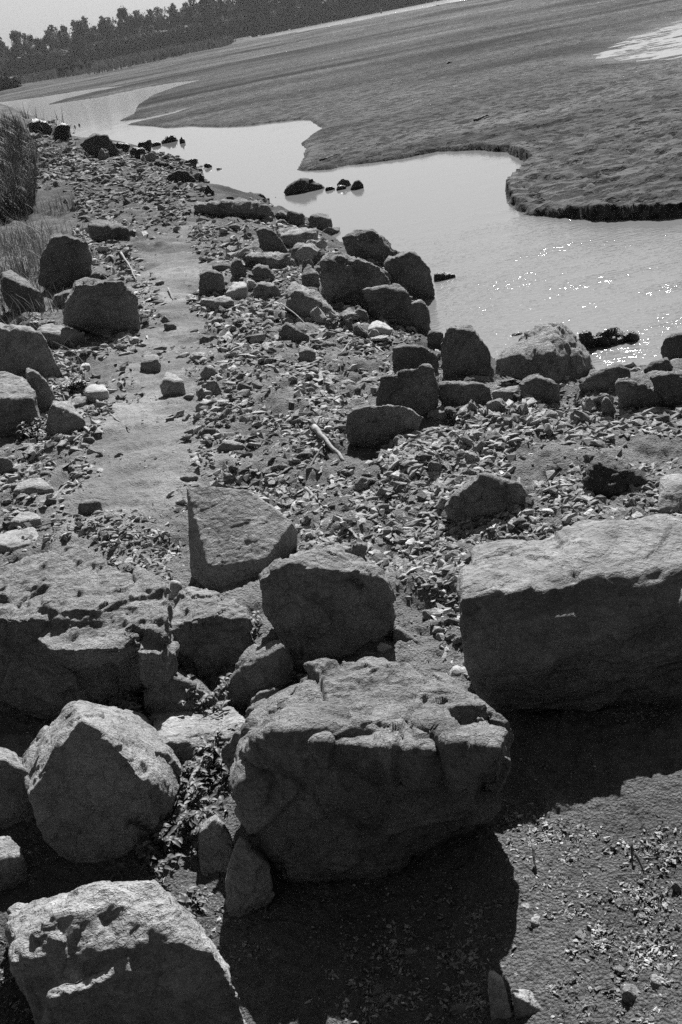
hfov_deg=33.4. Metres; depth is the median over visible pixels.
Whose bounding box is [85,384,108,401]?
rock
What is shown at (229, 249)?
loose stone
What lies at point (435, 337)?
rock
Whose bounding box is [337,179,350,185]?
rock
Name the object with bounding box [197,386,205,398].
rock
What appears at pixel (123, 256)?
driftwood stick
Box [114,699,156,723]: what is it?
leafy weed
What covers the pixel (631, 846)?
twig
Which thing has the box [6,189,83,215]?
grass tuft
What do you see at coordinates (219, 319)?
rock
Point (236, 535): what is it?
boulder
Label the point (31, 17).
sky
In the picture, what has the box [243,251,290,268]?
rock
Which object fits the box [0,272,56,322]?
grass tuft
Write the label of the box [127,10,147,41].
broadleaf tree
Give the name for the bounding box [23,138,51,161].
grass tuft
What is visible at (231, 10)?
broadleaf tree
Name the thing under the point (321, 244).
loose stone
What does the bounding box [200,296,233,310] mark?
rock
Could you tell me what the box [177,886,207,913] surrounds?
leafy weed
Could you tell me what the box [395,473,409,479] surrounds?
loose stone
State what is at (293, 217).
rock
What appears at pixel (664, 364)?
rock
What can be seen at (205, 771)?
leafy weed
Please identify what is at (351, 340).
driftwood stick
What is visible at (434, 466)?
rock
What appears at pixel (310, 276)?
rock
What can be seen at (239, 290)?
rock
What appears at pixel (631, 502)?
loose stone
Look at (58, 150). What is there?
grass tuft
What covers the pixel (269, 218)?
loose stone
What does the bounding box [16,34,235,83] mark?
reeds
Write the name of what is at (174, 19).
willow tree
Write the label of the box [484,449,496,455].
loose stone
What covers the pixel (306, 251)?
loose stone
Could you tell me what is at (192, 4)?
broadleaf tree
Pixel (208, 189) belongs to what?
rock
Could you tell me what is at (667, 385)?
boulder
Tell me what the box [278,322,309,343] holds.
rock
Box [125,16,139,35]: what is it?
broadleaf tree
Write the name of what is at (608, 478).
rock
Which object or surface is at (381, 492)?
loose stone
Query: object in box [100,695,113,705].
leafy weed
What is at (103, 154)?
loose stone
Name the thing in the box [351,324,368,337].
loose stone
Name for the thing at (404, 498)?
loose stone
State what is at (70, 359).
grass tuft
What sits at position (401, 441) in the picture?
loose stone
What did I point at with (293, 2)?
broadleaf tree
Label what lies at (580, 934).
loose stone
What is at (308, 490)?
driftwood stick
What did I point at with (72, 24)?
poplar tree
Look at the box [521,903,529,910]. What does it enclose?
stone
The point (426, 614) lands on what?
loose stone
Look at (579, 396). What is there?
loose stone
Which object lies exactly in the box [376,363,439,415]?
boulder
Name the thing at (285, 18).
undergrowth
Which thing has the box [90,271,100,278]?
rock
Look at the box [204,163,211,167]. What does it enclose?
rock
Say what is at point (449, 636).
loose stone
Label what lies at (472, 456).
loose stone
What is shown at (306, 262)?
loose stone
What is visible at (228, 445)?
rock
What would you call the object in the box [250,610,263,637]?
leafy weed
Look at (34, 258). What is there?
grass tuft
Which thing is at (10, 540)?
boulder
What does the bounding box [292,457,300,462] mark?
loose stone
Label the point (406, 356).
boulder
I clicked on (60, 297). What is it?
rock
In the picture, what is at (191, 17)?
willow tree
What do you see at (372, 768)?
boulder
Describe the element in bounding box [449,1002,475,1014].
stone
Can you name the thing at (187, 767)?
leafy weed
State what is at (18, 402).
boulder
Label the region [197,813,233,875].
rock
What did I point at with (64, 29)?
broadleaf tree
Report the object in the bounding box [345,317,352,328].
loose stone
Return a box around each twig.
[531,843,536,872]
[630,841,632,865]
[634,852,644,874]
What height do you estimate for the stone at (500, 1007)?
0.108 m
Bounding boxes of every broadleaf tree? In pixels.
[9,30,30,68]
[15,30,22,46]
[21,41,34,72]
[27,34,35,50]
[33,38,46,56]
[40,30,59,50]
[55,30,70,48]
[60,24,70,36]
[70,20,93,58]
[79,21,89,43]
[86,27,99,43]
[89,25,102,33]
[97,19,114,36]
[102,17,118,40]
[114,21,127,53]
[117,6,130,35]
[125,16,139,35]
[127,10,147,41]
[141,16,150,31]
[145,9,161,29]
[146,16,159,31]
[153,6,174,30]
[187,0,197,11]
[199,0,218,36]
[206,0,221,18]
[216,0,231,16]
[225,0,241,30]
[261,0,279,32]
[286,0,301,27]
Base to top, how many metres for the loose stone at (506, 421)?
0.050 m
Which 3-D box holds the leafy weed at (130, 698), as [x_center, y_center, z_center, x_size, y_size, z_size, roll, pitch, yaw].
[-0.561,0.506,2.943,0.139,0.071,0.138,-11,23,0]
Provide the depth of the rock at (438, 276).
9.22 m
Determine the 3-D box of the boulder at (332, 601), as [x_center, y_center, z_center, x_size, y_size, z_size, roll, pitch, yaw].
[-0.030,0.244,3.160,0.358,0.369,0.350,-11,23,0]
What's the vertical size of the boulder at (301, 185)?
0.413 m
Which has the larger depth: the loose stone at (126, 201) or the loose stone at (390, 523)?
the loose stone at (126, 201)
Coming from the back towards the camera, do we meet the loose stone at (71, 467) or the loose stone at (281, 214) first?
the loose stone at (281, 214)
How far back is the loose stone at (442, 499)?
3.84 m
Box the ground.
[0,0,681,1023]
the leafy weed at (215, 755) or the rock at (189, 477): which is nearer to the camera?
the leafy weed at (215, 755)
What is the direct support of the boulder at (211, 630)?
on the ground
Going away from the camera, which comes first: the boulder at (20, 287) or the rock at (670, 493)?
the rock at (670, 493)
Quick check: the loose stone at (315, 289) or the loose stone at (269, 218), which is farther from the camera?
the loose stone at (269, 218)
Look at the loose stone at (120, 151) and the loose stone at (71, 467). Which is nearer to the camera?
the loose stone at (71, 467)
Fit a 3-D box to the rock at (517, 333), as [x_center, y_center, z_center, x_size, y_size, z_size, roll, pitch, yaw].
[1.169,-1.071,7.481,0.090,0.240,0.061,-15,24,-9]
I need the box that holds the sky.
[0,0,235,54]
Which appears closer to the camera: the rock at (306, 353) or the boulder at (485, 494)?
the boulder at (485, 494)
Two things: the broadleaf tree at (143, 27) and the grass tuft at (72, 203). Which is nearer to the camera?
the grass tuft at (72, 203)
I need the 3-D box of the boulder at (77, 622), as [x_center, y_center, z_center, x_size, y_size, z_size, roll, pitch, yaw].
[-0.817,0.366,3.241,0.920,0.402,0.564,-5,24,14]
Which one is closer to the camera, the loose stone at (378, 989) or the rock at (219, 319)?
the loose stone at (378, 989)
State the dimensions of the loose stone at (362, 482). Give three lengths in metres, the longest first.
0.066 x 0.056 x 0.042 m
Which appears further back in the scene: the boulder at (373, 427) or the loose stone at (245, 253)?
the loose stone at (245, 253)
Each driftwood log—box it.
[311,424,344,460]
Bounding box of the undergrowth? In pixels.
[0,0,438,76]
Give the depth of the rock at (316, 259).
9.01 m
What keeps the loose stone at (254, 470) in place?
on the ground
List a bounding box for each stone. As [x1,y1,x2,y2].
[1,497,15,503]
[53,180,62,186]
[68,464,74,470]
[98,148,109,159]
[107,161,126,165]
[116,149,122,155]
[123,198,130,204]
[136,188,146,195]
[145,152,157,161]
[192,172,200,179]
[215,226,232,231]
[220,241,234,248]
[225,245,235,253]
[226,247,252,259]
[235,238,261,250]
[242,251,250,259]
[243,232,254,239]
[245,279,256,289]
[249,468,259,472]
[254,421,262,426]
[264,216,272,221]
[272,302,281,308]
[274,210,287,218]
[290,243,321,266]
[290,260,296,265]
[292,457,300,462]
[294,317,304,322]
[301,519,308,524]
[302,259,313,268]
[305,387,314,391]
[306,240,326,248]
[307,287,319,292]
[310,307,327,322]
[322,227,339,234]
[339,308,360,322]
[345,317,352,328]
[347,305,361,310]
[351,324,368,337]
[354,477,369,489]
[365,477,377,481]
[368,329,379,337]
[369,335,389,340]
[369,995,390,1013]
[371,486,378,492]
[371,984,383,995]
[376,488,386,497]
[377,450,392,459]
[379,336,390,344]
[382,269,392,280]
[383,565,395,570]
[386,521,398,526]
[393,435,403,445]
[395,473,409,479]
[397,451,407,455]
[398,438,405,445]
[401,493,409,501]
[406,948,413,953]
[419,482,442,492]
[422,610,432,619]
[436,496,447,503]
[440,633,456,641]
[444,406,457,414]
[449,428,476,447]
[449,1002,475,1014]
[451,461,467,465]
[452,636,461,645]
[460,468,476,474]
[463,377,476,381]
[463,451,479,461]
[467,400,476,411]
[472,440,486,452]
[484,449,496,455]
[486,398,506,411]
[488,970,512,1019]
[503,417,512,424]
[512,989,540,1018]
[513,393,522,399]
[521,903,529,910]
[530,916,539,926]
[549,403,559,408]
[570,410,591,423]
[572,929,585,939]
[574,392,583,407]
[581,397,595,411]
[592,393,613,403]
[613,965,623,971]
[615,898,626,909]
[621,984,638,1002]
[624,498,636,506]
[651,974,664,988]
[671,881,680,893]
[674,923,679,929]
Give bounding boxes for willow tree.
[1,45,12,57]
[87,29,108,42]
[161,5,186,29]
[165,8,188,27]
[182,5,201,24]
[193,3,204,21]
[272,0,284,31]
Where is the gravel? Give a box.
[0,119,681,1023]
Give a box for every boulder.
[0,270,45,315]
[0,322,62,378]
[0,371,41,437]
[0,457,14,474]
[0,527,37,554]
[0,544,179,720]
[0,747,34,829]
[5,880,246,1023]
[22,700,181,862]
[25,368,54,411]
[37,323,84,347]
[38,233,92,290]
[53,122,71,141]
[62,277,140,335]
[80,133,117,155]
[81,363,90,370]
[164,323,176,329]
[171,586,253,677]
[187,486,297,590]
[194,197,271,219]
[221,656,513,882]
[224,640,292,709]
[258,543,396,673]
[283,178,324,194]
[346,404,423,449]
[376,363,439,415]
[392,343,439,374]
[427,405,446,420]
[438,381,492,406]
[444,472,527,522]
[456,514,681,713]
[469,375,490,382]
[492,385,518,401]
[495,322,594,381]
[519,373,560,404]
[579,363,630,393]
[650,370,681,406]
[660,332,681,359]
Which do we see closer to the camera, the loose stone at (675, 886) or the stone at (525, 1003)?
the stone at (525, 1003)
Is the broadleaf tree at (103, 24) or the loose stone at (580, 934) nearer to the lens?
the loose stone at (580, 934)
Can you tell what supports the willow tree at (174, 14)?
on the ground
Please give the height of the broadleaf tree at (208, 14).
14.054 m
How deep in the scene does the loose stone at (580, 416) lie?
4.50 m
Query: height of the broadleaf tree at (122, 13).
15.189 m
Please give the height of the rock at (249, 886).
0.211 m
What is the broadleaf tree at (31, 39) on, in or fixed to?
on the ground
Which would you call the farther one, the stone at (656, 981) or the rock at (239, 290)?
the rock at (239, 290)
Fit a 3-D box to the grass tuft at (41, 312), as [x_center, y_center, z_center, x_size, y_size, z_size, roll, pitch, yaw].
[-2.087,-1.462,7.960,0.713,0.239,0.881,-11,23,0]
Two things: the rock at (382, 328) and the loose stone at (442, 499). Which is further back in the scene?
the rock at (382, 328)
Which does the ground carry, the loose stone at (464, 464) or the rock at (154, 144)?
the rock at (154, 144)
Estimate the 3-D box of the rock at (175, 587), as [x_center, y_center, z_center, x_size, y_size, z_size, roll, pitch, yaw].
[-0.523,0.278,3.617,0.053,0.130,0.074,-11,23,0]
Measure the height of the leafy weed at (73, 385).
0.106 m
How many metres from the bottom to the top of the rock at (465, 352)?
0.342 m
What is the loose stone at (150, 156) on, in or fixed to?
on the ground
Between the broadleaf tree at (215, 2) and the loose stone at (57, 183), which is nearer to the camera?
the loose stone at (57, 183)
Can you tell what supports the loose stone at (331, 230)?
on the ground
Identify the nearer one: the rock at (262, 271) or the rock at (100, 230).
the rock at (262, 271)
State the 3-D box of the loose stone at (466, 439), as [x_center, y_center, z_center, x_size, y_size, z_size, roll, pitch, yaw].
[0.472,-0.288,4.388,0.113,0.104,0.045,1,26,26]
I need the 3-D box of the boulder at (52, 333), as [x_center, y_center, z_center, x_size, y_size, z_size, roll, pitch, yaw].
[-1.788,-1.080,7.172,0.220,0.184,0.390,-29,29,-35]
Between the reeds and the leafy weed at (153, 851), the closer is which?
the leafy weed at (153, 851)
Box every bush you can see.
[0,72,22,90]
[55,57,92,76]
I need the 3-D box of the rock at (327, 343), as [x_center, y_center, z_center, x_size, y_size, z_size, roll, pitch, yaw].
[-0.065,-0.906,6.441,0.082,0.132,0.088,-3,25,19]
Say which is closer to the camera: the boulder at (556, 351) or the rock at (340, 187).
the boulder at (556, 351)
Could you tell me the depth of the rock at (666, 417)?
4.35 m
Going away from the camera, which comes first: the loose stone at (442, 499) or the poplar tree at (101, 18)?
the loose stone at (442, 499)
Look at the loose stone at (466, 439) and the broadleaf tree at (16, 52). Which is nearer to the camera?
the loose stone at (466, 439)
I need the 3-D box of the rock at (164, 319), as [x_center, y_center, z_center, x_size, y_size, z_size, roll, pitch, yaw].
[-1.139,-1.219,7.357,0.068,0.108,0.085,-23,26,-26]
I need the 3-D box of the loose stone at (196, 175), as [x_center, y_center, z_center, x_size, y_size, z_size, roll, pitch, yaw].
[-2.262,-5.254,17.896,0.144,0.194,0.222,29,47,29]
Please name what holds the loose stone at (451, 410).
on the ground
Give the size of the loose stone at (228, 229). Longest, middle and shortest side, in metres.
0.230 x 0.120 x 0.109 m
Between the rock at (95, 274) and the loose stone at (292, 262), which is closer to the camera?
the loose stone at (292, 262)
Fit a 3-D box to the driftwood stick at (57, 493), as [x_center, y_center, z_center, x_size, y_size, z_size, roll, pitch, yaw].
[-1.146,-0.086,4.654,0.017,0.016,0.185,-5,24,13]
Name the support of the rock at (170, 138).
in the river water
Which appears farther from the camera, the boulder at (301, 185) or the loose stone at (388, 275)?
the boulder at (301, 185)
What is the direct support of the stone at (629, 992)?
on the ground
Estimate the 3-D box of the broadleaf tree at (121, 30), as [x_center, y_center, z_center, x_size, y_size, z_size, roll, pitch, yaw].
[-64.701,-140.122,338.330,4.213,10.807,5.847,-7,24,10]
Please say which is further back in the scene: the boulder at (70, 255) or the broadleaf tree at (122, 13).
the broadleaf tree at (122, 13)
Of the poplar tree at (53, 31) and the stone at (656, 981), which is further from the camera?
the poplar tree at (53, 31)
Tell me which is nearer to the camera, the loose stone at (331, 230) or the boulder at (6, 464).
the boulder at (6, 464)
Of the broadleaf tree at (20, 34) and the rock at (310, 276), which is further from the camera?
the broadleaf tree at (20, 34)
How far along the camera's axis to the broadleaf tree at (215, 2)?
351.44 m
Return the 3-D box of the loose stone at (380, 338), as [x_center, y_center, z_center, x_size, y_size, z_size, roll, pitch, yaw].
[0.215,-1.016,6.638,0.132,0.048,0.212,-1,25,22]
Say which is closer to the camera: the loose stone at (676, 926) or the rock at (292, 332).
the loose stone at (676, 926)
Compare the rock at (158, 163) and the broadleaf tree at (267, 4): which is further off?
the broadleaf tree at (267, 4)
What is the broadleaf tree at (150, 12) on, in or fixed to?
on the ground
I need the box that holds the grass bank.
[0,110,46,224]
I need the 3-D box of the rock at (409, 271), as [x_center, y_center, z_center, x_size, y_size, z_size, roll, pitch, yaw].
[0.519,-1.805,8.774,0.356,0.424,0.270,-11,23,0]
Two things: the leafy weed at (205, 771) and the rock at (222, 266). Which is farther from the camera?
the rock at (222, 266)
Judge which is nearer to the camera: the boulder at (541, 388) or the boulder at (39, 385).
the boulder at (541, 388)
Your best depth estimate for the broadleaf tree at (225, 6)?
353.24 m
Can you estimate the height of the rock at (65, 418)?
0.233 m
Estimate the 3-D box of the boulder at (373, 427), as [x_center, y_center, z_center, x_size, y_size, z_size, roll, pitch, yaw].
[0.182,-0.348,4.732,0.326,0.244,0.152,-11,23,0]
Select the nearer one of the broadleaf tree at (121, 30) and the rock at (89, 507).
the rock at (89, 507)
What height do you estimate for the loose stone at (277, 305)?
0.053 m
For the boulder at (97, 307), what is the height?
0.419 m
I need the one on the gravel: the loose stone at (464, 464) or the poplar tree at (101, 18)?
the loose stone at (464, 464)
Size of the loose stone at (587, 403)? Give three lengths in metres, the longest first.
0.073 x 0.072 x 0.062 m
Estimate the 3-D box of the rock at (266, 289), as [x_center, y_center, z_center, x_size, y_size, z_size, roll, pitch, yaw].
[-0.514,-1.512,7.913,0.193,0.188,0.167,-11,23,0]
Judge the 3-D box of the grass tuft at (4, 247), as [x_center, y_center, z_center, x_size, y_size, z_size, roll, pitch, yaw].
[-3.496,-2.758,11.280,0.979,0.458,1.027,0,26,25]
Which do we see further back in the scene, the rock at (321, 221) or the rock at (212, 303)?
the rock at (321, 221)
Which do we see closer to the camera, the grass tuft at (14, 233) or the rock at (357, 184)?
the grass tuft at (14, 233)
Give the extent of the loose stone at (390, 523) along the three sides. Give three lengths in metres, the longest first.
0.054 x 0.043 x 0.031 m
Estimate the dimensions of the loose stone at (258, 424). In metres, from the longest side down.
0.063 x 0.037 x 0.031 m
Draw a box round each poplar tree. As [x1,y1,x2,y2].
[0,37,6,58]
[21,33,35,62]
[47,25,61,46]
[70,20,75,30]
[81,16,91,35]
[98,15,109,39]
[153,6,162,14]
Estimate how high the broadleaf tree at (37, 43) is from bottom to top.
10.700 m
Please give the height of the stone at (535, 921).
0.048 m
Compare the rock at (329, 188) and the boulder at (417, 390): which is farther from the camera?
the rock at (329, 188)
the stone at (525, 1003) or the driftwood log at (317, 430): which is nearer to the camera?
the stone at (525, 1003)
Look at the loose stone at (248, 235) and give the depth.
10.02 m
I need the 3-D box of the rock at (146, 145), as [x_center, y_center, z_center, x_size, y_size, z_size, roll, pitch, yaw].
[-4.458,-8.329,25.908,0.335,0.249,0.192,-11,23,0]
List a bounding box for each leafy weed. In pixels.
[16,417,45,441]
[50,387,66,397]
[60,371,91,393]
[94,815,185,880]
[98,685,143,710]
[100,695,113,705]
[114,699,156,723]
[137,791,175,840]
[154,804,221,851]
[173,783,227,835]
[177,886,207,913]
[178,673,233,712]
[178,741,211,799]
[179,668,194,678]
[184,728,229,795]
[190,724,239,766]
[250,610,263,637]
[287,658,314,685]
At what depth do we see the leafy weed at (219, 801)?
2.52 m
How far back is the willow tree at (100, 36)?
336.04 m
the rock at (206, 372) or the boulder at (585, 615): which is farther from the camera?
the rock at (206, 372)
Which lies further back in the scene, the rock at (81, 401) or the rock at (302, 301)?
the rock at (302, 301)
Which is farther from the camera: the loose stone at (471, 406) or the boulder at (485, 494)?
the loose stone at (471, 406)
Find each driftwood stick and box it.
[52,481,68,498]
[96,399,120,421]
[120,252,136,281]
[280,303,307,325]
[304,486,320,504]
[310,446,322,465]
[341,337,369,351]
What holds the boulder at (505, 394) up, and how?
on the ground
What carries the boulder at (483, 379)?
on the ground
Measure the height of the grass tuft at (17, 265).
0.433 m
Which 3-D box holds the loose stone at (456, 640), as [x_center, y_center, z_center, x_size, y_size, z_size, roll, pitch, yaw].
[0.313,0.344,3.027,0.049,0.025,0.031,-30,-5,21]
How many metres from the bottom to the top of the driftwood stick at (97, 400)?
0.022 m
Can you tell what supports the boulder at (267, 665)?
on the ground
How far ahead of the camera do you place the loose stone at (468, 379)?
5.33 m
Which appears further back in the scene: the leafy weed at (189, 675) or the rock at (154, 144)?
the rock at (154, 144)
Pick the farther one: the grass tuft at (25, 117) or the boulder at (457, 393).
the grass tuft at (25, 117)
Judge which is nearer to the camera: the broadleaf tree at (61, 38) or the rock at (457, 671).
the rock at (457, 671)
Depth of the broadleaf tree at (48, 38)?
328.40 m
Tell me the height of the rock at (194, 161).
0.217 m
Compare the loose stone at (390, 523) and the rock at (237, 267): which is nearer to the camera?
the loose stone at (390, 523)
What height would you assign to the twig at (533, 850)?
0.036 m
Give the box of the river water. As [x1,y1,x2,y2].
[0,0,681,369]
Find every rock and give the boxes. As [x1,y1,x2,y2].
[0,836,27,890]
[10,511,41,527]
[13,478,54,494]
[29,118,52,134]
[46,401,85,436]
[52,289,70,307]
[73,396,88,407]
[78,499,102,514]
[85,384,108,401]
[87,219,129,242]
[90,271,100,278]
[114,452,122,457]
[115,142,129,151]
[130,147,147,158]
[138,140,151,150]
[140,354,160,372]
[143,669,218,714]
[151,701,244,767]
[152,142,160,146]
[154,160,178,170]
[160,316,170,322]
[160,372,185,396]
[161,135,177,143]
[166,170,195,182]
[168,580,181,598]
[170,799,189,826]
[180,475,197,480]
[184,158,197,167]
[195,399,228,410]
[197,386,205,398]
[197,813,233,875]
[198,267,224,296]
[199,174,204,181]
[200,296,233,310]
[200,365,217,379]
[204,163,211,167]
[204,185,214,194]
[206,380,221,395]
[211,316,222,324]
[212,262,230,271]
[217,440,243,452]
[225,836,274,916]
[226,281,247,299]
[231,257,245,276]
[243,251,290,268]
[247,687,277,708]
[251,264,274,280]
[253,281,280,297]
[256,227,287,252]
[276,219,291,226]
[276,227,319,246]
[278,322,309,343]
[285,281,338,316]
[286,210,304,224]
[291,242,321,264]
[298,345,315,361]
[301,264,319,286]
[308,213,332,230]
[319,251,390,310]
[321,341,334,350]
[325,186,334,190]
[336,185,345,189]
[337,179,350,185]
[342,228,399,264]
[350,180,363,189]
[354,309,368,323]
[362,283,412,322]
[368,320,392,334]
[377,642,391,652]
[384,251,434,299]
[393,299,430,331]
[393,625,418,642]
[427,330,442,344]
[428,461,440,471]
[434,272,455,280]
[441,324,494,382]
[449,666,466,676]
[512,331,522,335]
[579,326,639,348]
[582,459,647,497]
[601,397,615,414]
[615,377,661,408]
[644,357,672,372]
[657,414,669,422]
[657,473,681,513]
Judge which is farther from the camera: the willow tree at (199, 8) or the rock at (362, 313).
the willow tree at (199, 8)
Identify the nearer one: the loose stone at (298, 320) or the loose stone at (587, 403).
the loose stone at (587, 403)
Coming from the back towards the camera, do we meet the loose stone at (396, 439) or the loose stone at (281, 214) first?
the loose stone at (281, 214)
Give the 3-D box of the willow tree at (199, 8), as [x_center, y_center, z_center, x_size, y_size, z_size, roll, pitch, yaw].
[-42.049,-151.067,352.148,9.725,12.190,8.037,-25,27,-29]
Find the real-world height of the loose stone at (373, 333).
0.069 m
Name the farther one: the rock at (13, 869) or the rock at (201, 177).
the rock at (201, 177)
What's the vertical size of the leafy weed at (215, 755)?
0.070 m
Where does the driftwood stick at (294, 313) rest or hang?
on the ground
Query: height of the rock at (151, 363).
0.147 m
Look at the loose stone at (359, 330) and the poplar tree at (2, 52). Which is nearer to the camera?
the loose stone at (359, 330)
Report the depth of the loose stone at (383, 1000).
1.98 m
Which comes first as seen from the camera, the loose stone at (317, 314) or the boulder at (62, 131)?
the loose stone at (317, 314)
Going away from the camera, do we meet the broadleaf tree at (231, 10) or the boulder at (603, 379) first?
the boulder at (603, 379)
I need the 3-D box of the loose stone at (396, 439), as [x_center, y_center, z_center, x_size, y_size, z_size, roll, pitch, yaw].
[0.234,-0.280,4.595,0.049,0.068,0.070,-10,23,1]
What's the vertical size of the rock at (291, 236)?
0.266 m
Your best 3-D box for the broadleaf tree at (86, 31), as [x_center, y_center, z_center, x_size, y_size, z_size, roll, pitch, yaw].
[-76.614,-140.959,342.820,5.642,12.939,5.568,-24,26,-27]
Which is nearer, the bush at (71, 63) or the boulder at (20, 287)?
the boulder at (20, 287)
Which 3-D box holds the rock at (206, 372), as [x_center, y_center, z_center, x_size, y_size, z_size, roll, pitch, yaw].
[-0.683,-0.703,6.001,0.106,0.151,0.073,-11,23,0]
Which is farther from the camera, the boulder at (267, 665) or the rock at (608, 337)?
the rock at (608, 337)
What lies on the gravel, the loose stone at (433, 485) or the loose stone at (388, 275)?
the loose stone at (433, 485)
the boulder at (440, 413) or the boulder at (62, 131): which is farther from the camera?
the boulder at (62, 131)
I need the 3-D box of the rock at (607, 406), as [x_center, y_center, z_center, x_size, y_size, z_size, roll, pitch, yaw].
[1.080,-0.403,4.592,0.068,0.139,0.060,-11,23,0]
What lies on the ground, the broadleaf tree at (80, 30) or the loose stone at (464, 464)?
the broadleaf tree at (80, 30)
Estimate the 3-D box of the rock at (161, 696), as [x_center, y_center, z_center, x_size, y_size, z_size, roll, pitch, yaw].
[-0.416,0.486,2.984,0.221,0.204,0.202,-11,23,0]
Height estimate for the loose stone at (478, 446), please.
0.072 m
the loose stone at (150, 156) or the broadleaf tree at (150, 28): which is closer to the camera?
the loose stone at (150, 156)
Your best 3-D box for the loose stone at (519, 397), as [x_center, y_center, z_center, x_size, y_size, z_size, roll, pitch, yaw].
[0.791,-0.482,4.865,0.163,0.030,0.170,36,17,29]
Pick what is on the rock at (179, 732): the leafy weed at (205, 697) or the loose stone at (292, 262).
the leafy weed at (205, 697)
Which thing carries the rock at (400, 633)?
on the ground
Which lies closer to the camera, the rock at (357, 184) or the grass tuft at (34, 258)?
the grass tuft at (34, 258)
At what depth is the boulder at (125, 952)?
1.92 m
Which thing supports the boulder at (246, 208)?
on the ground
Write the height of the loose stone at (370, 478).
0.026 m
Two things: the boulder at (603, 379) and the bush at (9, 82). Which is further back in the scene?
the bush at (9, 82)
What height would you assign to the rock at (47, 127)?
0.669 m
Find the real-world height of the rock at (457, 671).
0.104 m
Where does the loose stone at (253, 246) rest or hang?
on the ground
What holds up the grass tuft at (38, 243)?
on the ground
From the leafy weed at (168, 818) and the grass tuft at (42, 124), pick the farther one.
the grass tuft at (42, 124)
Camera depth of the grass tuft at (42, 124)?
32.05 m
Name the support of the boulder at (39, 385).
on the ground
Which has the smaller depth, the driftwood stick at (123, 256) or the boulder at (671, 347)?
the boulder at (671, 347)
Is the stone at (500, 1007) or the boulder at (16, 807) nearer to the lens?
the stone at (500, 1007)
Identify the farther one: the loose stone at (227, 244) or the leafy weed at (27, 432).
the loose stone at (227, 244)
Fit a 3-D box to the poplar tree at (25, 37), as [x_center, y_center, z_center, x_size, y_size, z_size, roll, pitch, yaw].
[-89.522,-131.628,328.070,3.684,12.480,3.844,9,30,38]
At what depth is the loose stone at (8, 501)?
4.64 m
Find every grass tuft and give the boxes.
[0,207,67,250]
[0,213,37,256]
[0,224,70,279]
[0,232,39,289]
[0,263,56,303]
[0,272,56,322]
[2,284,65,324]
[2,311,40,328]
[4,105,37,119]
[5,209,85,257]
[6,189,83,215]
[14,107,63,134]
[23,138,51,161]
[25,333,89,377]
[43,137,71,157]
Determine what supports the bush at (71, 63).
on the ground
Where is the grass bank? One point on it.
(16, 182)
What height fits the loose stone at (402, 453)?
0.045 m
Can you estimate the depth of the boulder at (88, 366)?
6.52 m
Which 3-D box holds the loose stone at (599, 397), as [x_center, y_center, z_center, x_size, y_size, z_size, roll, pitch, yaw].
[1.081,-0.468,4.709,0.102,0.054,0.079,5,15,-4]
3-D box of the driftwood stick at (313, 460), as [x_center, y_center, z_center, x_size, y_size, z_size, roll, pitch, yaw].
[-0.102,-0.218,4.538,0.012,0.041,0.136,1,26,25]
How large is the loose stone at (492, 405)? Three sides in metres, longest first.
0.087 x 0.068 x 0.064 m
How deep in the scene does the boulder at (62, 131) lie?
27.00 m
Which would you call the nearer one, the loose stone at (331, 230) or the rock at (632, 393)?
the rock at (632, 393)
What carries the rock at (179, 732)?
on the ground
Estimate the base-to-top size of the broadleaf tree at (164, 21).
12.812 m
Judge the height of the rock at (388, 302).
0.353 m
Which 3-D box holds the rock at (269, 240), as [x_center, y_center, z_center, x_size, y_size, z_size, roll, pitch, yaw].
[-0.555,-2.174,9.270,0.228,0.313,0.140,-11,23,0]
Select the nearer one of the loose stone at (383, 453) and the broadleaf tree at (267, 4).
the loose stone at (383, 453)
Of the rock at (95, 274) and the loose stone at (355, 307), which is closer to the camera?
the loose stone at (355, 307)
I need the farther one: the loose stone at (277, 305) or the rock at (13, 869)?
the loose stone at (277, 305)
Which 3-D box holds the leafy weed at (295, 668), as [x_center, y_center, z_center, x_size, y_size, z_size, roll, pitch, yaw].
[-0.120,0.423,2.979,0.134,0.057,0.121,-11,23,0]
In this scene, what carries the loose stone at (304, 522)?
on the gravel
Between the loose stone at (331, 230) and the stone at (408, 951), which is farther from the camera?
the loose stone at (331, 230)
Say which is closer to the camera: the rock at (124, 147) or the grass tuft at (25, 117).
the rock at (124, 147)
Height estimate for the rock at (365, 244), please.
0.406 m
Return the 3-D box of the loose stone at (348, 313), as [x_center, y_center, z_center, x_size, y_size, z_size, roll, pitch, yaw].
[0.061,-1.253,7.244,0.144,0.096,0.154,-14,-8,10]
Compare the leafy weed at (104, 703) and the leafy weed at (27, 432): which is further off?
the leafy weed at (27, 432)
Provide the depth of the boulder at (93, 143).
21.07 m
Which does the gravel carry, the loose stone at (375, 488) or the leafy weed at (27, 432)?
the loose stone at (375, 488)
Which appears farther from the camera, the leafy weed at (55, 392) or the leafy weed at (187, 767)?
the leafy weed at (55, 392)
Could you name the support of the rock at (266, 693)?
on the ground
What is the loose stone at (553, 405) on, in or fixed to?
on the gravel
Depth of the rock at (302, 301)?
7.35 m
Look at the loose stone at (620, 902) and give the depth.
2.06 m
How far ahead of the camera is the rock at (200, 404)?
5.41 m
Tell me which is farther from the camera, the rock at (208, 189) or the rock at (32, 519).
the rock at (208, 189)
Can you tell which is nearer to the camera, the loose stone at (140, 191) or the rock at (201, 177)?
the loose stone at (140, 191)

